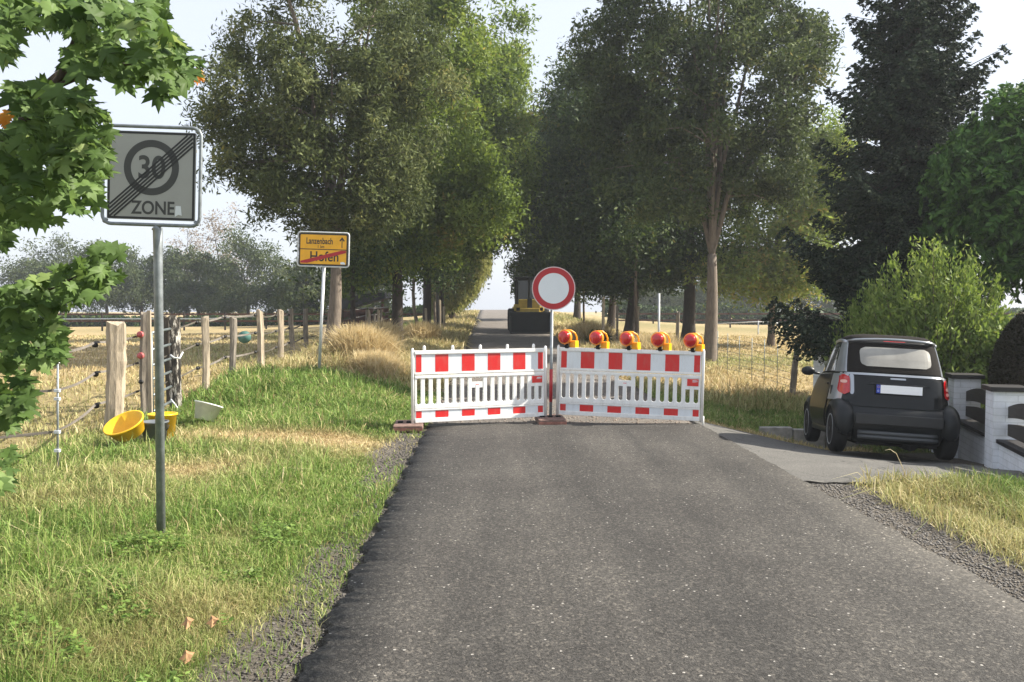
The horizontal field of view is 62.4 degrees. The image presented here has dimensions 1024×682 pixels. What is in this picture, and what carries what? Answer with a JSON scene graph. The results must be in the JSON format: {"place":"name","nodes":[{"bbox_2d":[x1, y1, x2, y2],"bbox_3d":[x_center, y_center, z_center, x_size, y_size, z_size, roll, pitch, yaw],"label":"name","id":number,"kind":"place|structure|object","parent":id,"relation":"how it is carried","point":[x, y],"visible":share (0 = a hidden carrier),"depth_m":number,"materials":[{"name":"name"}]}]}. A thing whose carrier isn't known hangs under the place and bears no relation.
{"place":"outdoors","nodes":[
{"label":"outdoors","id":0,"kind":"place"},
{"bbox_2d":[207,428,425,681],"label":"crumbled asphalt","id":1,"kind":"structure","parent":0,"point":[274,638],"depth_m":4.87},
{"bbox_2d":[0,310,1023,681],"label":"ground","id":2,"kind":"structure","parent":0,"point":[748,332],"depth_m":7.90,"materials":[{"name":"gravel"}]},
{"bbox_2d":[0,253,53,285],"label":"tree","id":3,"kind":"object","parent":2,"relation":"on","point":[18,274],"visible":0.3,"depth_m":90.66,"materials":[{"name":"green plant"}]},
{"bbox_2d":[54,362,60,468],"bbox_3d":[-4.372,0.750,8.136,0.052,1.250,0.036,1,2,0],"label":"fence stake","id":4,"kind":"object","parent":2,"relation":"on","point":[57,432],"visible":0.85,"depth_m":8.13,"materials":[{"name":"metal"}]},
{"bbox_2d":[11,230,104,312],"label":"tree","id":5,"kind":"object","parent":2,"relation":"on","point":[59,246],"visible":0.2,"depth_m":94.05,"materials":[{"name":"green plant"}]},
{"bbox_2d":[0,0,208,495],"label":"maple tree","id":6,"kind":"object","parent":2,"relation":"on","point":[71,150],"visible":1,"depth_m":3.19,"materials":[{"name":"green plant"}]},
{"bbox_2d":[64,237,149,315],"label":"tree","id":7,"kind":"object","parent":2,"relation":"on","point":[117,293],"visible":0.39,"depth_m":89.71,"materials":[{"name":"green plant"}]},
{"bbox_2d":[92,321,126,432],"bbox_3d":[-5.079,0.597,10.738,0.394,1.699,0.240,0,2,0],"label":"fence post","id":8,"kind":"object","parent":2,"relation":"on","point":[115,388],"visible":0.83,"depth_m":10.65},
{"bbox_2d":[0,318,387,438],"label":"fence tape","id":9,"kind":"object","parent":8,"relation":"attached to","point":[61,428],"visible":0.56,"depth_m":10.12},
{"bbox_2d":[40,312,387,392],"bbox_3d":[-6.508,-0.673,31.600,4.188,0.574,52.808,0,2,0],"label":"fence tape","id":10,"kind":"object","parent":8,"relation":"attached to","point":[81,381],"visible":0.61,"depth_m":12.03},
{"bbox_2d":[69,306,387,351],"bbox_3d":[-6.508,-1.052,31.585,4.188,0.574,52.808,0,2,0],"label":"fence tape","id":11,"kind":"object","parent":8,"relation":"attached to","point":[86,346],"visible":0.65,"depth_m":15.34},
{"bbox_2d":[103,410,144,441],"bbox_3d":[-4.469,1.007,9.816,0.474,0.178,0.379,-19,38,-7],"label":"feed tub","id":12,"kind":"object","parent":2,"relation":"on","point":[122,426],"visible":0.98,"depth_m":9.85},
{"bbox_2d":[109,246,170,316],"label":"tree","id":13,"kind":"object","parent":2,"relation":"on","point":[136,306],"visible":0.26,"depth_m":95.19,"materials":[{"name":"green plant"}]},
{"bbox_2d":[136,311,148,416],"bbox_3d":[-5.227,0.476,12.011,0.194,1.798,0.150,-2,3,-43],"label":"fence post","id":14,"kind":"object","parent":2,"relation":"on","point":[142,355],"visible":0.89,"depth_m":11.98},
{"bbox_2d":[152,328,171,411],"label":"field gate","id":15,"kind":"structure","parent":14,"relation":"attached to","point":[165,373],"depth_m":12.63,"materials":[{"name":"metal"}]},
{"bbox_2d":[147,310,152,412],"bbox_3d":[-5.101,0.375,11.924,0.044,1.612,0.040,0,2,0],"label":"batten","id":16,"kind":"object","parent":2,"relation":"on","point":[149,347],"visible":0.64,"depth_m":11.91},
{"bbox_2d":[100,124,202,535],"bbox_3d":[-2.472,-0.009,5.854,0.706,2.951,0.072,0,2,0],"label":"zone sign","id":17,"kind":"object","parent":2,"relation":"on","point":[154,178],"visible":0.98,"depth_m":5.79,"materials":[{"name":"metal"}]},
{"bbox_2d":[0,514,309,681],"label":"weeds","id":18,"kind":"object","parent":2,"relation":"on","point":[116,544],"visible":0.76,"depth_m":4.74,"materials":[{"name":"green plant"}]},
{"bbox_2d":[142,419,168,443],"bbox_3d":[-4.244,1.089,10.051,0.323,0.278,0.323,1,2,25],"label":"grey bucket","id":19,"kind":"object","parent":2,"relation":"on","point":[149,425],"visible":0.47,"depth_m":9.93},
{"bbox_2d":[66,316,253,319],"bbox_3d":[-10.179,-0.567,21.170,7.464,0.087,1.731,-1,2,-16],"label":"fence line","id":20,"kind":"object","parent":2,"relation":"on","point":[139,318],"visible":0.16,"depth_m":20.99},
{"bbox_2d":[147,412,177,438],"bbox_3d":[-4.293,1.042,10.399,0.354,0.308,0.354,0,2,0],"label":"yellow bucket","id":21,"kind":"object","parent":2,"relation":"on","point":[171,417],"visible":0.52,"depth_m":10.33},
{"bbox_2d":[136,245,196,312],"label":"tree","id":22,"kind":"object","parent":2,"relation":"on","point":[172,271],"visible":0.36,"depth_m":86.56,"materials":[{"name":"green plant"}]},
{"bbox_2d":[163,315,169,401],"bbox_3d":[-5.491,0.417,13.535,0.131,1.683,0.106,0,2,0],"label":"fence post","id":23,"kind":"object","parent":2,"relation":"on","point":[166,341],"visible":0.34,"depth_m":13.48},
{"bbox_2d":[0,330,346,454],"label":"meadow grass","id":24,"kind":"structure","parent":2,"relation":"on","point":[51,384],"depth_m":18.77,"materials":[{"name":"plant"}]},
{"bbox_2d":[168,315,181,408],"bbox_3d":[-5.228,0.445,13.132,0.187,1.705,0.186,-1,3,-31],"label":"fence post","id":25,"kind":"object","parent":2,"relation":"on","point":[175,392],"visible":0.73,"depth_m":13.07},
{"bbox_2d":[179,650,194,663],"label":"fallen leaf","id":26,"kind":"object","parent":2,"relation":"on","point":[187,655],"visible":1,"depth_m":3.91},
{"bbox_2d":[165,227,210,316],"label":"tree","id":27,"kind":"object","parent":2,"relation":"on","point":[180,242],"visible":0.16,"depth_m":103.36,"materials":[{"name":"green plant"}]},
{"bbox_2d":[163,244,229,316],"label":"tree","id":28,"kind":"object","parent":2,"relation":"on","point":[192,291],"visible":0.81,"depth_m":82.84,"materials":[{"name":"green plant"}]},
{"bbox_2d":[195,316,209,388],"bbox_3d":[-5.232,0.325,14.309,0.233,1.519,0.138,-1,2,-21],"label":"fence post","id":29,"kind":"object","parent":2,"relation":"on","point":[205,349],"visible":0.93,"depth_m":14.27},
{"bbox_2d":[194,400,222,421],"bbox_3d":[-4.177,0.969,11.575,0.384,0.228,0.384,13,-12,-1],"label":"broken tub","id":30,"kind":"object","parent":2,"relation":"on","point":[205,411],"visible":0.98,"depth_m":11.44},
{"bbox_2d":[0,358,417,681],"bbox_3d":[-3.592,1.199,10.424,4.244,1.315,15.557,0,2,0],"label":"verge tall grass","id":31,"kind":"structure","parent":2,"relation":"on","point":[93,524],"depth_m":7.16,"materials":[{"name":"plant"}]},
{"bbox_2d":[186,201,251,284],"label":"tree","id":32,"kind":"object","parent":2,"relation":"on","point":[214,229],"visible":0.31,"depth_m":99.27,"materials":[{"name":"green plant"}]},
{"bbox_2d":[0,360,450,681],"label":"verge grass","id":33,"kind":"structure","parent":2,"relation":"on","point":[150,661],"depth_m":5.89,"materials":[{"name":"plant"}]},
{"bbox_2d":[203,254,251,312],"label":"tree","id":34,"kind":"object","parent":2,"relation":"on","point":[230,283],"visible":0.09,"depth_m":89.34,"materials":[{"name":"green plant"}]},
{"bbox_2d":[223,315,236,371],"bbox_3d":[-5.398,0.221,16.214,0.264,1.433,0.145,-1,2,-20],"label":"fence post","id":35,"kind":"object","parent":2,"relation":"on","point":[233,337],"visible":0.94,"depth_m":16.17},
{"bbox_2d":[39,305,422,326],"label":"hedge","id":36,"kind":"object","parent":2,"relation":"on","point":[408,309],"visible":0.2,"depth_m":75.23,"materials":[{"name":"green plant"}]},
{"bbox_2d":[58,312,422,330],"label":"rail fence","id":37,"kind":"object","parent":2,"relation":"on","point":[183,314],"visible":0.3,"depth_m":61.94,"materials":[{"name":"brown wood"}]},
{"bbox_2d":[198,222,292,312],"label":"tree","id":38,"kind":"object","parent":2,"relation":"on","point":[232,301],"visible":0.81,"depth_m":80.89,"materials":[{"name":"green plant"}]},
{"bbox_2d":[254,309,264,365],"bbox_3d":[-5.313,0.092,17.801,0.204,1.530,0.188,0,2,0],"label":"fence post","id":39,"kind":"object","parent":2,"relation":"on","point":[258,315],"visible":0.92,"depth_m":17.77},
{"bbox_2d":[245,253,308,315],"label":"tree","id":40,"kind":"object","parent":2,"relation":"on","point":[263,294],"visible":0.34,"depth_m":78.71,"materials":[{"name":"green plant"}]},
{"bbox_2d":[274,309,283,360],"bbox_3d":[-5.697,-0.001,20.690,0.121,1.572,0.227,2,3,41],"label":"fence post","id":41,"kind":"object","parent":2,"relation":"on","point":[280,318],"visible":0.9,"depth_m":20.67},
{"bbox_2d":[287,308,294,354],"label":"fence post","id":42,"kind":"object","parent":2,"relation":"on","point":[291,325],"visible":0.9,"depth_m":23.16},
{"bbox_2d":[301,308,308,348],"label":"fence post","id":43,"kind":"object","parent":2,"relation":"on","point":[305,326],"visible":0.87,"depth_m":25.96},
{"bbox_2d":[268,255,342,323],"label":"tree","id":44,"kind":"object","parent":2,"relation":"on","point":[287,296],"visible":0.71,"depth_m":69.52,"materials":[{"name":"green plant"}]},
{"bbox_2d":[297,231,349,367],"bbox_3d":[-3.649,-0.711,16.178,1.011,2.767,0.074,3,2,-1],"label":"place name sign","id":45,"kind":"object","parent":2,"relation":"on","point":[323,250],"visible":1,"depth_m":16.11,"materials":[{"name":"metal"}]},
{"bbox_2d":[178,0,471,345],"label":"willow tree","id":46,"kind":"object","parent":2,"relation":"on","point":[297,132],"visible":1,"depth_m":20.97,"materials":[{"name":"green plant"}]},
{"bbox_2d":[260,194,437,327],"bbox_3d":[-4.855,-2.486,27.182,5.385,5.505,5.357,0,2,0],"label":"young tree","id":47,"kind":"object","parent":2,"relation":"on","point":[367,264],"visible":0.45,"depth_m":26.75,"materials":[{"name":"green plant"}]},
{"bbox_2d":[318,272,380,310],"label":"tree","id":48,"kind":"object","parent":2,"relation":"on","point":[368,305],"visible":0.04,"depth_m":71.10,"materials":[{"name":"green plant"}]},
{"bbox_2d":[288,320,419,359],"bbox_3d":[-3.189,0.257,18.721,3.694,1.508,3.696,0,2,0],"label":"dry grass tuft","id":49,"kind":"object","parent":2,"relation":"on","point":[361,337],"visible":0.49,"depth_m":18.43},
{"bbox_2d":[341,293,390,323],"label":"field shelter","id":50,"kind":"object","parent":2,"relation":"on","point":[358,303],"visible":0.38,"depth_m":58.78,"materials":[{"name":"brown wood"}]},
{"bbox_2d":[256,308,483,389],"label":"avenue grass","id":51,"kind":"structure","parent":2,"relation":"on","point":[463,325],"depth_m":22.60,"materials":[{"name":"plant"}]},
{"bbox_2d":[344,348,410,378],"bbox_3d":[-2.600,0.586,17.679,2.653,0.975,2.053,-2,3,-45],"label":"dry grass tuft","id":52,"kind":"object","parent":2,"relation":"on","point":[371,360],"visible":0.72,"depth_m":17.30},
{"bbox_2d":[367,275,406,316],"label":"tree","id":53,"kind":"object","parent":2,"relation":"on","point":[387,303],"visible":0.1,"depth_m":73.00,"materials":[{"name":"green plant"}]},
{"bbox_2d":[355,317,421,340],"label":"dry grass tuft","id":54,"kind":"object","parent":2,"relation":"on","point":[395,326],"visible":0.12,"depth_m":26.31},
{"bbox_2d":[393,420,423,432],"bbox_3d":[-1.433,1.179,11.776,0.400,0.118,0.660,0,2,-4],"label":"base block","id":55,"kind":"object","parent":2,"relation":"on","point":[402,425],"depth_m":11.46,"materials":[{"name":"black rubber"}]},
{"bbox_2d":[411,344,546,423],"bbox_3d":[-0.442,0.595,12.058,2.044,1.088,0.060,-1,2,-21],"label":"barrier","id":56,"kind":"object","parent":55,"relation":"on","point":[452,363],"visible":1,"depth_m":12.02,"materials":[{"name":"white plastic"}]},
{"bbox_2d":[319,0,530,339],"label":"avenue tree","id":57,"kind":"object","parent":2,"relation":"on","point":[473,187],"visible":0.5,"depth_m":29.10,"materials":[{"name":"green plant"}]},
{"bbox_2d":[382,232,491,325],"bbox_3d":[-3.903,-3.110,35.074,5.279,6.392,5.736,-1,2,-20],"label":"young tree","id":58,"kind":"object","parent":2,"relation":"on","point":[414,293],"visible":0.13,"depth_m":34.89,"materials":[{"name":"green plant"}]},
{"bbox_2d":[403,318,475,344],"bbox_3d":[-3.488,-0.324,33.207,3.328,1.183,3.816,-2,3,-39],"label":"dry grass tuft","id":59,"kind":"object","parent":2,"relation":"on","point":[426,330],"visible":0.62,"depth_m":32.59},
{"bbox_2d":[391,243,489,323],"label":"young tree","id":60,"kind":"object","parent":2,"relation":"on","point":[435,286],"visible":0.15,"depth_m":41.88,"materials":[{"name":"green plant"}]},
{"bbox_2d":[421,247,494,318],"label":"weeping tree","id":61,"kind":"object","parent":2,"relation":"on","point":[481,273],"visible":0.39,"depth_m":53.80,"materials":[{"name":"green plant"}]},
{"bbox_2d":[390,0,550,323],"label":"avenue tree","id":62,"kind":"object","parent":2,"relation":"on","point":[513,65],"visible":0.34,"depth_m":36.96,"materials":[{"name":"green plant"}]},
{"bbox_2d":[433,42,542,321],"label":"avenue tree","id":63,"kind":"object","parent":2,"relation":"on","point":[524,103],"visible":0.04,"depth_m":50.81,"materials":[{"name":"green plant"}]},
{"bbox_2d":[436,121,553,323],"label":"avenue tree","id":64,"kind":"object","parent":2,"relation":"on","point":[439,297],"visible":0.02,"depth_m":45.23,"materials":[{"name":"green plant"}]},
{"bbox_2d":[503,99,580,318],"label":"avenue tree","id":65,"kind":"object","parent":2,"relation":"on","point":[576,313],"visible":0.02,"depth_m":59.69,"materials":[{"name":"green plant"}]},
{"bbox_2d":[425,365,688,422],"bbox_3d":[0.597,0.910,19.275,4.829,0.250,13.885,0,2,0],"label":"rubble","id":66,"kind":"object","parent":2,"relation":"on","point":[525,394],"visible":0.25,"depth_m":15.78,"materials":[{"name":"stone"}]},
{"bbox_2d":[506,56,621,329],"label":"avenue tree","id":67,"kind":"object","parent":2,"relation":"on","point":[525,271],"visible":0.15,"depth_m":44.71,"materials":[{"name":"green plant"}]},
{"bbox_2d":[530,238,622,322],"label":"young tree","id":68,"kind":"object","parent":2,"relation":"on","point":[575,282],"visible":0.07,"depth_m":40.91,"materials":[{"name":"green plant"}]},
{"bbox_2d":[555,318,617,343],"bbox_3d":[3.198,-0.324,34.116,4.008,1.362,3.704,2,3,41],"label":"dry grass tuft","id":69,"kind":"object","parent":2,"relation":"on","point":[582,330],"visible":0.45,"depth_m":33.51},
{"bbox_2d":[529,38,701,335],"bbox_3d":[4.774,-6.478,37.910,8.021,13.190,7.233,0,2,0],"label":"avenue tree","id":70,"kind":"object","parent":2,"relation":"on","point":[583,270],"visible":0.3,"depth_m":36.80,"materials":[{"name":"green plant"}]},
{"bbox_2d":[573,163,706,338],"bbox_3d":[5.014,-3.286,32.942,5.619,7.207,5.246,0,2,0],"label":"young tree","id":71,"kind":"object","parent":2,"relation":"on","point":[640,242],"visible":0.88,"depth_m":32.67,"materials":[{"name":"green plant"}]},
{"bbox_2d":[618,284,683,316],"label":"tree","id":72,"kind":"object","parent":2,"relation":"on","point":[665,300],"visible":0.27,"depth_m":98.12,"materials":[{"name":"green plant"}]},
{"bbox_2d":[612,330,694,350],"bbox_3d":[4.631,0.148,27.206,4.027,1.074,3.734,0,2,0],"label":"dry grass tuft","id":73,"kind":"object","parent":2,"relation":"on","point":[646,343],"visible":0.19,"depth_m":26.56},
{"bbox_2d":[561,87,768,341],"bbox_3d":[6.532,-5.283,35.989,8.950,11.080,6.823,0,2,0],"label":"avenue tree","id":74,"kind":"object","parent":2,"relation":"on","point":[694,236],"visible":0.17,"depth_m":34.85,"materials":[{"name":"green plant"}]},
{"bbox_2d":[549,310,805,410],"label":"avenue grass","id":75,"kind":"structure","parent":2,"relation":"on","point":[560,320],"depth_m":19.46,"materials":[{"name":"plant"}]},
{"bbox_2d":[555,331,815,415],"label":"field grass","id":76,"kind":"structure","parent":2,"relation":"on","point":[759,340],"depth_m":26.50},
{"bbox_2d":[556,0,846,361],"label":"avenue tree","id":77,"kind":"object","parent":2,"relation":"on","point":[701,96],"visible":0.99,"depth_m":25.73,"materials":[{"name":"green plant"}]},
{"bbox_2d":[670,282,738,317],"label":"tree","id":78,"kind":"object","parent":2,"relation":"on","point":[700,297],"visible":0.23,"depth_m":93.74,"materials":[{"name":"green plant"}]},
{"bbox_2d":[718,285,779,318],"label":"tree","id":79,"kind":"object","parent":2,"relation":"on","point":[740,303],"visible":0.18,"depth_m":97.86,"materials":[{"name":"green plant"}]},
{"bbox_2d":[679,103,868,346],"bbox_3d":[10.542,-4.540,34.096,7.472,9.912,5.733,0,2,0],"label":"tree","id":80,"kind":"object","parent":2,"relation":"on","point":[768,269],"visible":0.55,"depth_m":32.91,"materials":[{"name":"green plant"}]},
{"bbox_2d":[635,381,930,452],"bbox_3d":[5.825,1.452,16.010,6.953,1.118,6.654,0,2,0],"label":"lawn strip","id":81,"kind":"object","parent":2,"relation":"on","point":[721,413],"visible":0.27,"depth_m":15.14,"materials":[{"name":"green plant"}]},
{"bbox_2d":[789,353,798,394],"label":"fence post","id":82,"kind":"object","parent":2,"relation":"on","point":[793,379],"visible":0.58,"depth_m":19.80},
{"bbox_2d":[717,337,789,385],"bbox_3d":[6.237,0.483,21.948,0.145,1.010,4.260,0,2,-10],"label":"wire mesh","id":83,"kind":"object","parent":82,"relation":"attached to","point":[754,362],"visible":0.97,"depth_m":21.95,"materials":[{"name":"metal"}]},
{"bbox_2d":[775,285,838,310],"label":"tree","id":84,"kind":"object","parent":2,"relation":"on","point":[825,304],"visible":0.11,"depth_m":88.83,"materials":[{"name":"green plant"}]},
{"bbox_2d":[601,301,1023,324],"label":"hedge","id":85,"kind":"object","parent":2,"relation":"on","point":[664,309],"visible":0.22,"depth_m":83.34,"materials":[{"name":"green plant"}]},
{"bbox_2d":[619,312,1017,327],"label":"rail fence","id":86,"kind":"object","parent":2,"relation":"on","point":[653,314],"visible":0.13,"depth_m":65.94,"materials":[{"name":"brown wood"}]},
{"bbox_2d":[811,351,826,387],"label":"gate pillar","id":87,"kind":"structure","parent":2,"relation":"on","point":[817,367],"depth_m":18.83,"materials":[{"name":"paint"}]},
{"bbox_2d":[759,426,891,448],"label":"kerb","id":88,"kind":"structure","parent":2,"relation":"on","point":[789,432],"depth_m":13.41,"materials":[{"name":"concrete"}]},
{"bbox_2d":[820,279,894,364],"bbox_3d":[6.677,0.135,15.645,1.851,2.601,1.660,0,2,0],"label":"feathery bush","id":89,"kind":"object","parent":2,"relation":"on","point":[854,308],"visible":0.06,"depth_m":15.59,"materials":[{"name":"green plant"}]},
{"bbox_2d":[760,0,1012,363],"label":"spruce tree","id":90,"kind":"object","parent":2,"relation":"on","point":[908,108],"visible":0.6,"depth_m":17.21,"materials":[{"name":"green plant"}]},
{"bbox_2d":[812,483,1023,601],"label":"gravel","id":91,"kind":"structure","parent":2,"relation":"on","point":[944,553],"depth_m":6.19,"materials":[{"name":"gravel"}]},
{"bbox_2d":[839,464,1023,584],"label":"roadside grass","id":92,"kind":"structure","parent":2,"relation":"on","point":[1003,495],"depth_m":7.13,"materials":[{"name":"plant"}]},
{"bbox_2d":[846,234,1020,383],"bbox_3d":[6.605,-0.105,13.150,2.970,3.211,2.214,0,2,0],"label":"feathery bush","id":93,"kind":"object","parent":2,"relation":"on","point":[941,319],"visible":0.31,"depth_m":12.84,"materials":[{"name":"green plant"}]},
{"bbox_2d":[916,79,1023,306],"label":"globe tree","id":94,"kind":"object","parent":2,"relation":"on","point":[987,219],"visible":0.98,"depth_m":15.01,"materials":[{"name":"green plant"}]},
{"bbox_2d":[929,373,1023,472],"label":"garden wall","id":95,"kind":"structure","parent":2,"relation":"on","point":[991,434],"depth_m":9.86,"materials":[{"name":"white brick"}]},
{"bbox_2d":[949,305,1012,408],"bbox_3d":[7.227,0.490,12.574,1.855,2.050,1.568,0,2,0],"label":"garden shrub","id":96,"kind":"object","parent":2,"relation":"on","point":[1001,322],"visible":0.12,"depth_m":12.46,"materials":[{"name":"green plant"}]},
{"bbox_2d":[987,310,1023,385],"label":"clipped conifer","id":97,"kind":"object","parent":2,"relation":"on","point":[1006,363],"visible":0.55,"depth_m":10.52,"materials":[{"name":"green plant"}]},
{"bbox_2d":[0,0,1023,311],"label":"sky","id":98,"kind":"structure","parent":0,"point":[1000,22],"materials":[{"name":"white"}]},
{"bbox_2d":[431,310,692,422],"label":"milled road","id":99,"kind":"structure","parent":0,"point":[492,331],"depth_m":19.83,"materials":[{"name":"asphalt"}]},
{"bbox_2d":[507,277,549,333],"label":"wheel loader","id":100,"kind":"object","parent":99,"relation":"on","point":[528,313],"visible":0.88,"depth_m":42.21,"materials":[{"name":"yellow metal"}]},
{"bbox_2d":[535,414,566,424],"bbox_3d":[0.560,1.153,12.375,0.400,0.118,0.660,0,2,-4],"label":"base block","id":101,"kind":"object","parent":99,"relation":"on","point":[555,419],"depth_m":12.10,"materials":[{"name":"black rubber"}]},
{"bbox_2d":[532,267,574,415],"bbox_3d":[0.596,0.065,12.356,0.632,2.295,0.062,1,2,0],"label":"round sign","id":102,"kind":"object","parent":101,"relation":"on","point":[553,288],"visible":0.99,"depth_m":12.29,"materials":[{"name":"metal"}]},
{"bbox_2d":[556,345,704,424],"bbox_3d":[1.716,0.643,12.356,2.158,1.116,0.060,2,3,12],"label":"barrier","id":103,"kind":"object","parent":99,"relation":"on","point":[641,364],"visible":0.98,"depth_m":12.33,"materials":[{"name":"white plastic"}]},
{"bbox_2d":[558,329,578,347],"bbox_3d":[0.837,-0.034,12.517,0.306,0.279,0.180,0,2,-2],"label":"warning lamp","id":104,"kind":"object","parent":103,"relation":"on","point":[565,337],"visible":1,"depth_m":12.48,"materials":[{"name":"red plastic"}]},
{"bbox_2d":[589,330,609,348],"bbox_3d":[1.292,-0.020,12.422,0.304,0.280,0.181,0,2,-7],"label":"warning lamp","id":105,"kind":"object","parent":103,"relation":"attached to","point":[596,337],"visible":1,"depth_m":12.38,"materials":[{"name":"red plastic"}]},
{"bbox_2d":[620,331,640,349],"bbox_3d":[1.726,-0.007,12.326,0.308,0.280,0.180,0,2,2],"label":"warning lamp","id":106,"kind":"object","parent":103,"relation":"attached to","point":[627,339],"visible":1,"depth_m":12.29,"materials":[{"name":"red plastic"}]},
{"bbox_2d":[651,332,671,350],"bbox_3d":[2.168,0.006,12.234,0.306,0.279,0.180,0,2,-5],"label":"warning lamp","id":107,"kind":"object","parent":103,"relation":"attached to","point":[658,339],"visible":0.98,"depth_m":12.20,"materials":[{"name":"red plastic"}]},
{"bbox_2d":[683,333,704,351],"bbox_3d":[2.620,0.020,12.134,0.305,0.280,0.181,0,2,0],"label":"warning lamp","id":108,"kind":"object","parent":103,"relation":"attached to","point":[691,341],"visible":1,"depth_m":12.10,"materials":[{"name":"red plastic"}]},
{"bbox_2d":[298,423,1023,681],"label":"road","id":109,"kind":"structure","parent":0,"point":[604,552],"depth_m":5.17,"materials":[{"name":"asphalt"}]},
{"bbox_2d":[691,421,1023,485],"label":"driveway","id":110,"kind":"structure","parent":0,"point":[810,465],"depth_m":9.51,"materials":[{"name":"concrete"}]},
{"bbox_2d":[801,334,960,459],"bbox_3d":[4.920,0.711,11.469,1.790,1.531,2.593,3,-2,11],"label":"parked car","id":111,"kind":"object","parent":110,"relation":"on","point":[881,390],"visible":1,"depth_m":10.40,"materials":[{"name":"black paint"}]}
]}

